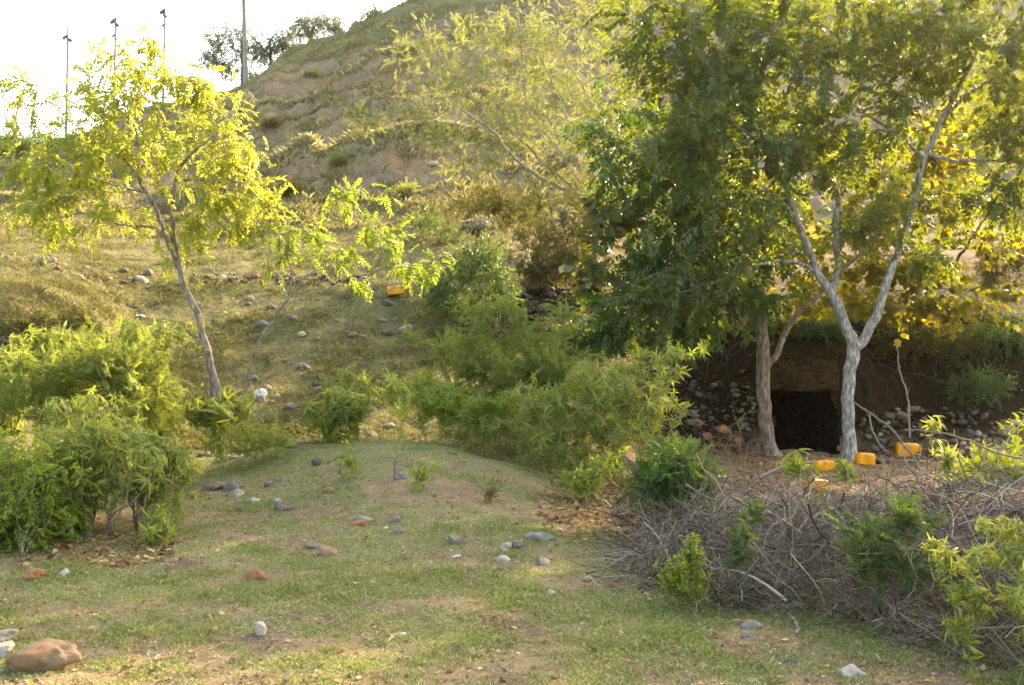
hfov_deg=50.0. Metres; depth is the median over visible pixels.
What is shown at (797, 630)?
branch
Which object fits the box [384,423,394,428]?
stone
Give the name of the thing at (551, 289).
stone
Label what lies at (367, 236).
sapling
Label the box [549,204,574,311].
flowering bush
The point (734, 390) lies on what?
stone
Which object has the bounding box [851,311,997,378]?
scrub bush
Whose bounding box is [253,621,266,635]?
stone
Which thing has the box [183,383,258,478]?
shrub
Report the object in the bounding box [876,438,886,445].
stone
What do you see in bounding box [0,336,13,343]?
stone
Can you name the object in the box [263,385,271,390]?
stone
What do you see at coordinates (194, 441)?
slope grass
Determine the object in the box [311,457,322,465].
stone
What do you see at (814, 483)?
jerrycan
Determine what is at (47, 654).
boulder
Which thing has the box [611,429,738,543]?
shrub
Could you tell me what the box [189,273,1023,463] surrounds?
rubble
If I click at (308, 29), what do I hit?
ridge tree
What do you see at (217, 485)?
stone
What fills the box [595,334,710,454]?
shrub
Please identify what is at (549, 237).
scrub bush
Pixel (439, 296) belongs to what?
bush
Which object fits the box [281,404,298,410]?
stone
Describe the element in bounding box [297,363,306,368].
stone
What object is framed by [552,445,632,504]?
shrub
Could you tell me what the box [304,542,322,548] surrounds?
stone
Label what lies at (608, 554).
branch
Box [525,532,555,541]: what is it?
stone
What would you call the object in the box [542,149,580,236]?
flowering bush
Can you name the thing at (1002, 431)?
stone
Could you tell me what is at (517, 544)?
stone
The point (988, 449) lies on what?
branch
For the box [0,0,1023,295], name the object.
hill
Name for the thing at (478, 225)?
flowering bush
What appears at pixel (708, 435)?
stone
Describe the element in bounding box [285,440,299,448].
stone
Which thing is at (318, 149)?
ledge grass
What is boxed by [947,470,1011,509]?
branch
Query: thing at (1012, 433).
branch
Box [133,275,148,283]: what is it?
stone
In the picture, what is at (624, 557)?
branch
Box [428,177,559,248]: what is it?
scrub bush
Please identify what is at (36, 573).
stone
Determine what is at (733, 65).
forked tree
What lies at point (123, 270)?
stone
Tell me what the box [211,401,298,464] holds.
shrub
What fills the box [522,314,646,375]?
scrub bush
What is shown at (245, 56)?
utility pole
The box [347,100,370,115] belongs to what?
scrub clump
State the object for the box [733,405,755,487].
weed
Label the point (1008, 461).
shrub
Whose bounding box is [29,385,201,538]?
shrub
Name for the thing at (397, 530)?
stone
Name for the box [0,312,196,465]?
shrub
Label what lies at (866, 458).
jerrycan
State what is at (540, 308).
stone
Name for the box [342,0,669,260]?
pale acacia
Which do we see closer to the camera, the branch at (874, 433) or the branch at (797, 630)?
the branch at (797, 630)
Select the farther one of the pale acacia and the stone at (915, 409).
the pale acacia
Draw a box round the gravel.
[0,457,1009,684]
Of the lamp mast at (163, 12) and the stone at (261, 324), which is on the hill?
the lamp mast at (163, 12)
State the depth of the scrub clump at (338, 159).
34.16 m
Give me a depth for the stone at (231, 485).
10.35 m
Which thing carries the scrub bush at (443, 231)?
on the hill
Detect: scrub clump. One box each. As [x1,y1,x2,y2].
[256,114,285,129]
[271,175,310,197]
[299,64,326,77]
[326,142,356,167]
[340,35,361,48]
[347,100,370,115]
[386,176,424,200]
[395,38,421,56]
[451,20,483,38]
[562,5,585,23]
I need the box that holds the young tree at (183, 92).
[0,24,299,397]
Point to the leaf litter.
(552, 519)
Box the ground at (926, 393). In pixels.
[0,241,1023,684]
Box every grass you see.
[0,34,540,203]
[0,225,737,491]
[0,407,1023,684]
[0,432,1023,684]
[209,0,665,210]
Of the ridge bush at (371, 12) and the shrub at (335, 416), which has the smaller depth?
the shrub at (335, 416)
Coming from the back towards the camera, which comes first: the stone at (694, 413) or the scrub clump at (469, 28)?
the scrub clump at (469, 28)
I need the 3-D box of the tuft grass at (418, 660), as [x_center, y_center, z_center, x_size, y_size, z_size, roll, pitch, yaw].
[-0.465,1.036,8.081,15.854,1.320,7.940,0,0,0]
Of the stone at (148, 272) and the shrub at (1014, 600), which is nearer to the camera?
the shrub at (1014, 600)
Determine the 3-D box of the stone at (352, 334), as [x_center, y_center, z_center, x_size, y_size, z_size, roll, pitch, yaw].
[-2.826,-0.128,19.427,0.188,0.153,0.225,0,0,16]
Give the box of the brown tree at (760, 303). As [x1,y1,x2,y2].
[557,50,883,456]
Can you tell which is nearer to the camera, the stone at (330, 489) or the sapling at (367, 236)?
the stone at (330, 489)
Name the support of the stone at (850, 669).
on the ground at (926, 393)
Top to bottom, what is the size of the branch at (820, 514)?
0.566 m
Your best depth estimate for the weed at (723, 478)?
11.01 m
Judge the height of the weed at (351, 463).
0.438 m
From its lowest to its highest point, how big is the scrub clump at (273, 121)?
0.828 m
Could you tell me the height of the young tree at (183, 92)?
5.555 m
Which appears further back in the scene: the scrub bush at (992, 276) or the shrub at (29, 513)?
the scrub bush at (992, 276)
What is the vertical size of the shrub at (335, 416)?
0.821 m
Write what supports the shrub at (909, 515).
on the ground at (926, 393)
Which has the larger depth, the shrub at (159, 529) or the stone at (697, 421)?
the stone at (697, 421)
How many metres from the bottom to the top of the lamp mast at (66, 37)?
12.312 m
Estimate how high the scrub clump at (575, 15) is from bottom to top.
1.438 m
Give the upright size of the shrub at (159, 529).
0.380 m
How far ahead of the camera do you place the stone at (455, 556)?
7.85 m
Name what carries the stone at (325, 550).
on the ground at (926, 393)
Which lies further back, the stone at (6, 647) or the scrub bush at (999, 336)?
the scrub bush at (999, 336)
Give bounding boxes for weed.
[334,439,371,480]
[403,457,447,491]
[476,473,508,503]
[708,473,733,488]
[715,424,735,496]
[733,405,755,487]
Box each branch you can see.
[600,552,650,557]
[602,548,637,569]
[759,459,816,478]
[787,495,873,587]
[787,612,800,633]
[853,400,934,499]
[869,414,888,451]
[871,481,887,531]
[897,348,910,436]
[904,429,1023,460]
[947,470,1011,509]
[998,418,1023,451]
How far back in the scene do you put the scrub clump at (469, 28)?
55.52 m
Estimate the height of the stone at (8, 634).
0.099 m
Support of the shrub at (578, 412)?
on the ground at (926, 393)
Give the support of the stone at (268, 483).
on the ground at (926, 393)
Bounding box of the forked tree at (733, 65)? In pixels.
[577,0,1023,459]
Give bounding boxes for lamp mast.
[62,25,72,135]
[109,7,119,114]
[159,2,168,101]
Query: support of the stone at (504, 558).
on the ground at (926, 393)
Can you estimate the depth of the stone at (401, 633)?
5.88 m
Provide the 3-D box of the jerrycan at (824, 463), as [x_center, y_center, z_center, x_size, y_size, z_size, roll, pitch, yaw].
[4.457,1.754,15.648,0.335,0.151,0.191,-6,2,-20]
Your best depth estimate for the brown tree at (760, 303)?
17.24 m
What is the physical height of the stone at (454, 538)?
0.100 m
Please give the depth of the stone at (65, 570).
7.39 m
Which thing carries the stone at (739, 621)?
on the ground at (926, 393)
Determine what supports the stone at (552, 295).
on the ground at (926, 393)
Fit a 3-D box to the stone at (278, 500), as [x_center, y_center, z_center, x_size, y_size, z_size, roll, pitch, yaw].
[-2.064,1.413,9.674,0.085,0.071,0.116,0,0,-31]
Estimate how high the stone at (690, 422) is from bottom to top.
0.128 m
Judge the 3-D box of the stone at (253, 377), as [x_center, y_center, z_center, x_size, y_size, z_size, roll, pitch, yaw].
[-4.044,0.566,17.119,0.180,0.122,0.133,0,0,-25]
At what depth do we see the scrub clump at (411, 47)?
51.18 m
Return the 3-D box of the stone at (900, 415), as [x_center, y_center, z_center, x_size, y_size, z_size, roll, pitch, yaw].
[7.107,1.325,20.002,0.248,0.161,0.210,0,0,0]
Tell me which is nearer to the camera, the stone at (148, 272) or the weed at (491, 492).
the weed at (491, 492)
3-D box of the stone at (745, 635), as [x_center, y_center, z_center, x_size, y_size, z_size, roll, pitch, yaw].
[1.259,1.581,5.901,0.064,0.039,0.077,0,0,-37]
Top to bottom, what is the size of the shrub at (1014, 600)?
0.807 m
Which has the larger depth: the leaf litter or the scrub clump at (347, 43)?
the scrub clump at (347, 43)
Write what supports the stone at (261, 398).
on the ground at (926, 393)
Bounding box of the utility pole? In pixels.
[242,0,247,82]
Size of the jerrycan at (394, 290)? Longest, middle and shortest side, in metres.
0.398 x 0.227 x 0.180 m
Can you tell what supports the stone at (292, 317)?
on the ground at (926, 393)
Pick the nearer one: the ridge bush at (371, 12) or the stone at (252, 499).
the stone at (252, 499)
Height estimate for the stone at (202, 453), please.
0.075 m
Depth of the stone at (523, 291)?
21.45 m
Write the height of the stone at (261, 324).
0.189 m
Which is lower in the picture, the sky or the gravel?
the gravel
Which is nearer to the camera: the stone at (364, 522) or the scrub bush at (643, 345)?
the stone at (364, 522)
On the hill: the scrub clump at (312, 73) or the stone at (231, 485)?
the scrub clump at (312, 73)
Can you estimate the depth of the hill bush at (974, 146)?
24.73 m
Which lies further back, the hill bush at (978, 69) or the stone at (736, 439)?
the hill bush at (978, 69)
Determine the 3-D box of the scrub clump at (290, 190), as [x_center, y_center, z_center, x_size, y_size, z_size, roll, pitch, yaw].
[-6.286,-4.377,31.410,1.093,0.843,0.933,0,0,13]
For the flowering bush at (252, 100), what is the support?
on the hill
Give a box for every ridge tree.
[185,10,267,89]
[247,17,306,69]
[271,0,356,44]
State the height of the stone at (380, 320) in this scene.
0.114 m
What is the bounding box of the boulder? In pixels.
[5,638,81,672]
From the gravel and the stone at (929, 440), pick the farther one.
the stone at (929, 440)
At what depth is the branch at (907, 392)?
12.99 m
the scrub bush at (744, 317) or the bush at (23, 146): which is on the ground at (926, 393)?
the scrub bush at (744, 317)
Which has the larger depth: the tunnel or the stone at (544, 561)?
the tunnel
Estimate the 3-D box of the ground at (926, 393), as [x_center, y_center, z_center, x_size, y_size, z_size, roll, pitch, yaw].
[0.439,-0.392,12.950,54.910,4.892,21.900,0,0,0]
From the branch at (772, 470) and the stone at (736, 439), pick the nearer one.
the branch at (772, 470)
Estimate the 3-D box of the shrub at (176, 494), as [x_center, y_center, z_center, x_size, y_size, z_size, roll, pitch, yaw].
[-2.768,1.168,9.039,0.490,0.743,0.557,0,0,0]
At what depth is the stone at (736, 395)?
20.01 m
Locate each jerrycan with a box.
[387,285,407,295]
[802,478,828,491]
[811,459,835,471]
[854,452,875,464]
[895,442,921,456]
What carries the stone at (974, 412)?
on the ground at (926, 393)
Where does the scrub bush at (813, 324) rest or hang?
on the ground at (926, 393)
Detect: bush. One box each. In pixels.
[0,126,71,156]
[237,91,257,131]
[358,0,386,19]
[399,204,467,245]
[405,228,525,350]
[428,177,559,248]
[456,214,497,287]
[495,166,612,280]
[498,246,531,313]
[509,237,619,296]
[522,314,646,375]
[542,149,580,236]
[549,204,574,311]
[615,307,708,372]
[652,532,713,608]
[663,270,811,342]
[753,306,859,346]
[815,280,965,341]
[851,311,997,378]
[894,112,1016,252]
[932,11,1023,238]
[935,358,1020,413]
[959,170,1023,318]
[963,306,1023,366]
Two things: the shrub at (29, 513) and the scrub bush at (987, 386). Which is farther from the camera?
the scrub bush at (987, 386)
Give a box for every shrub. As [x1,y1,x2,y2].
[0,295,115,350]
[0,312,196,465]
[0,320,83,441]
[0,420,118,555]
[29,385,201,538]
[90,315,205,396]
[97,378,199,481]
[132,503,178,547]
[140,443,206,525]
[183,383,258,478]
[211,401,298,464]
[294,386,378,443]
[318,363,387,402]
[375,368,413,476]
[391,319,428,349]
[398,367,524,452]
[410,279,608,456]
[479,358,692,477]
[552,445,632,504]
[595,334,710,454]
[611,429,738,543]
[719,499,768,601]
[779,448,860,532]
[820,484,951,619]
[918,514,1023,684]
[919,415,961,499]
[931,435,1023,490]
[995,407,1023,454]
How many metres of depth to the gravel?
6.18 m
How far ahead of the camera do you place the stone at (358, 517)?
8.94 m
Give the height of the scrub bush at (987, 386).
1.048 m
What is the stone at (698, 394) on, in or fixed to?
on the ground at (926, 393)
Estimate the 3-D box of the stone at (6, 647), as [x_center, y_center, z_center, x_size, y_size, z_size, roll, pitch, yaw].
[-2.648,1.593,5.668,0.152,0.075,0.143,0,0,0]
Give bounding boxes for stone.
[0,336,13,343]
[0,629,17,642]
[0,641,14,657]
[25,568,43,580]
[46,257,56,262]
[57,568,69,576]
[117,268,128,272]
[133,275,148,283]
[143,269,153,275]
[197,452,213,456]
[201,481,224,490]
[222,453,242,460]
[222,479,241,490]
[232,489,243,496]
[245,569,265,580]
[248,375,258,380]
[249,497,260,503]
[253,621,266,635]
[254,388,267,395]
[255,395,265,402]
[256,320,268,328]
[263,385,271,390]
[264,481,272,486]
[266,305,275,309]
[272,498,282,503]
[275,504,294,510]
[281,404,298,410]
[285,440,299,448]
[288,315,296,320]
[297,331,306,337]
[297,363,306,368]
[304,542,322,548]
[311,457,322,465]
[319,545,338,557]
[324,487,334,492]
[348,331,357,337]
[351,519,369,525]
[353,515,373,522]
[363,431,377,437]
[377,318,387,322]
[381,299,393,305]
[381,330,394,335]
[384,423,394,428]
[389,515,400,521]
[393,526,403,534]
[394,471,408,479]
[394,632,405,636]
[398,324,411,332]
[427,161,438,165]
[448,534,462,543]
[451,554,460,558]
[454,645,463,649]
[496,555,509,561]
[500,542,511,550]
[511,540,523,548]
[517,289,526,298]
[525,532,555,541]
[537,557,550,565]
[538,303,547,310]
[543,286,554,294]
[546,589,555,594]
[548,292,555,299]
[583,575,592,581]
[683,419,695,425]
[688,409,698,418]
[694,418,701,423]
[695,392,702,397]
[702,432,712,439]
[715,425,729,434]
[731,388,739,392]
[731,619,743,624]
[732,393,740,397]
[733,437,741,445]
[737,422,746,429]
[740,619,761,629]
[741,632,752,638]
[783,659,798,664]
[837,664,867,677]
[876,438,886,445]
[883,412,894,419]
[895,411,907,418]
[906,405,920,412]
[926,437,936,445]
[943,445,956,451]
[956,419,967,424]
[971,410,978,414]
[975,430,982,436]
[996,425,1014,435]
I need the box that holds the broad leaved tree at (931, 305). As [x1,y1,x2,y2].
[731,91,1023,348]
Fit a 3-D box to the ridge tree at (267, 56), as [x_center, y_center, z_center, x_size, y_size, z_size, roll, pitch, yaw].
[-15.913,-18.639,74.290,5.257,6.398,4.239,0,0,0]
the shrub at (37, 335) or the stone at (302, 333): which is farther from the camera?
the stone at (302, 333)
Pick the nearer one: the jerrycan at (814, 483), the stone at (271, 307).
the jerrycan at (814, 483)
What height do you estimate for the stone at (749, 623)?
0.065 m
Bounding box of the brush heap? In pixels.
[566,424,1023,679]
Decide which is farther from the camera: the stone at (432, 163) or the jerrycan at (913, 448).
the stone at (432, 163)
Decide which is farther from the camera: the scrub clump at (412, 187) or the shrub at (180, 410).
the scrub clump at (412, 187)
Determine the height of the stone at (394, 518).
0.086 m
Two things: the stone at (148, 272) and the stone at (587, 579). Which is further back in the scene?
the stone at (148, 272)
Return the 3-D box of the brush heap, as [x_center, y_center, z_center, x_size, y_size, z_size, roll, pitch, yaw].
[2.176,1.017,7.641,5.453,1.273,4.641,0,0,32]
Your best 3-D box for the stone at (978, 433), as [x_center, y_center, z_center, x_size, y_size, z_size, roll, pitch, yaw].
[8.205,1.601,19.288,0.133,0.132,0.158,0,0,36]
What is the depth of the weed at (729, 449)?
11.98 m
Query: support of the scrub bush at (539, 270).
on the ground at (926, 393)
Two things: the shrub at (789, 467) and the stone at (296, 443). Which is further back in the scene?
the stone at (296, 443)
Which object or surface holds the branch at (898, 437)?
on the ground at (926, 393)
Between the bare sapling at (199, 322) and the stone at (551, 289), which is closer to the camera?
the bare sapling at (199, 322)
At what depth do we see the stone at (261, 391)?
16.30 m
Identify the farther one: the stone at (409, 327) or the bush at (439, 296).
the stone at (409, 327)
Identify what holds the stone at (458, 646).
on the ground at (926, 393)
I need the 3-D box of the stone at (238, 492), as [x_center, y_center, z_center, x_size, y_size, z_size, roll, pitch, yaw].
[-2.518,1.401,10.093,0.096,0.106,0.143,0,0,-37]
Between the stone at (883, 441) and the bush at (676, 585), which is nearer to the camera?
the bush at (676, 585)
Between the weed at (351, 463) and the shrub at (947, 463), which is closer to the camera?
the weed at (351, 463)
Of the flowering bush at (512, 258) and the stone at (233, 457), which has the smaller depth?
the stone at (233, 457)
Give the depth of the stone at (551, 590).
6.79 m
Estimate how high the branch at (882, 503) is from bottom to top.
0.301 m
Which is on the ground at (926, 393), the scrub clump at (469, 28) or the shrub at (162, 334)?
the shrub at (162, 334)
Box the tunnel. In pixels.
[735,358,869,454]
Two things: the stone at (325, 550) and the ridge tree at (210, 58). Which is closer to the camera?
the stone at (325, 550)
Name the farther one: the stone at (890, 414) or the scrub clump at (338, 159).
the scrub clump at (338, 159)
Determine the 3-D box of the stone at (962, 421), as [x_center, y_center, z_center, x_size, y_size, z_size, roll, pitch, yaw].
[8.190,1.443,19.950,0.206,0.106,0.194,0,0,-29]
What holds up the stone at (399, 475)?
on the ground at (926, 393)
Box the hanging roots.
[641,318,1023,401]
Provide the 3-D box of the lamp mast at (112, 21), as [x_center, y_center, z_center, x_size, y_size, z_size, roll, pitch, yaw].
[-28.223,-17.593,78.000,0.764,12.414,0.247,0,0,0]
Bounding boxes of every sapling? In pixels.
[184,258,253,398]
[244,176,457,391]
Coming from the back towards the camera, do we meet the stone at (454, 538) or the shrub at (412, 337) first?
the shrub at (412, 337)
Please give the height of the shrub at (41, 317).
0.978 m
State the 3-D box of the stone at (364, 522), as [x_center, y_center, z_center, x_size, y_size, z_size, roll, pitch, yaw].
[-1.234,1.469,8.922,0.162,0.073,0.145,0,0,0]
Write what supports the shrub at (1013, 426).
on the ground at (926, 393)
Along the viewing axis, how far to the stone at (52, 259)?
21.49 m
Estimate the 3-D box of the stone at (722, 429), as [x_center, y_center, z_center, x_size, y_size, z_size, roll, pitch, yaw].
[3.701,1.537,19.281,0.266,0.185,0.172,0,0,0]
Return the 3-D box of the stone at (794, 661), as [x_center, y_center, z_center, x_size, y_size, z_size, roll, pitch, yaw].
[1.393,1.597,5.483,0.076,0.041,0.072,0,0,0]
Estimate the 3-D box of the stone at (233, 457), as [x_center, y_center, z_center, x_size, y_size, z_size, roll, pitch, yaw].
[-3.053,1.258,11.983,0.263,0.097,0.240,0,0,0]
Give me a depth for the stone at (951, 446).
17.82 m
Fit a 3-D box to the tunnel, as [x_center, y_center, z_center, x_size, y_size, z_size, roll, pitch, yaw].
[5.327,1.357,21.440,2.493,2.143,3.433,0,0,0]
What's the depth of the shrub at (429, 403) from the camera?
12.30 m
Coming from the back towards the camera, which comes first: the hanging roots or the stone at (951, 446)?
the hanging roots
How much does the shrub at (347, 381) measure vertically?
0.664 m
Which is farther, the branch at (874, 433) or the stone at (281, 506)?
the branch at (874, 433)
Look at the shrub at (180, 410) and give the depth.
11.28 m
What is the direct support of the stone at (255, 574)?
on the ground at (926, 393)
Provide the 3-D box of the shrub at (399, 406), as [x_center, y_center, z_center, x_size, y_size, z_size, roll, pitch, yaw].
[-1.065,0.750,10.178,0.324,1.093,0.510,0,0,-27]
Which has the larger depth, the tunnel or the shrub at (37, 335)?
the tunnel
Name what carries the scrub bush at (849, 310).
on the ground at (926, 393)
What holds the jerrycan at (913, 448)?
on the ground at (926, 393)
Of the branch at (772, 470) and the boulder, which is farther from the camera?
the branch at (772, 470)
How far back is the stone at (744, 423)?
19.85 m
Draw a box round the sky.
[0,0,404,141]
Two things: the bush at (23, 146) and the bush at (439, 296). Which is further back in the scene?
the bush at (23, 146)
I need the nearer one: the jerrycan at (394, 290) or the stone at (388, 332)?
the stone at (388, 332)
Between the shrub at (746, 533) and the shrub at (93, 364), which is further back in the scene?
the shrub at (93, 364)
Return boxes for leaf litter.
[0,315,1023,684]
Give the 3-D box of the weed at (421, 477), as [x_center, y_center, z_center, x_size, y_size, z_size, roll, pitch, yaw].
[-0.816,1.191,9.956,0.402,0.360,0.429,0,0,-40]
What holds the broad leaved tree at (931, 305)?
on the ground at (926, 393)
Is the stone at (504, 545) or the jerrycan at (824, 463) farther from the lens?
the jerrycan at (824, 463)
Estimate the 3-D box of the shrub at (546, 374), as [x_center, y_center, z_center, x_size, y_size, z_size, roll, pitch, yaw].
[0.019,0.387,13.412,2.078,2.339,1.813,0,0,26]
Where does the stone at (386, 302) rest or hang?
on the ground at (926, 393)

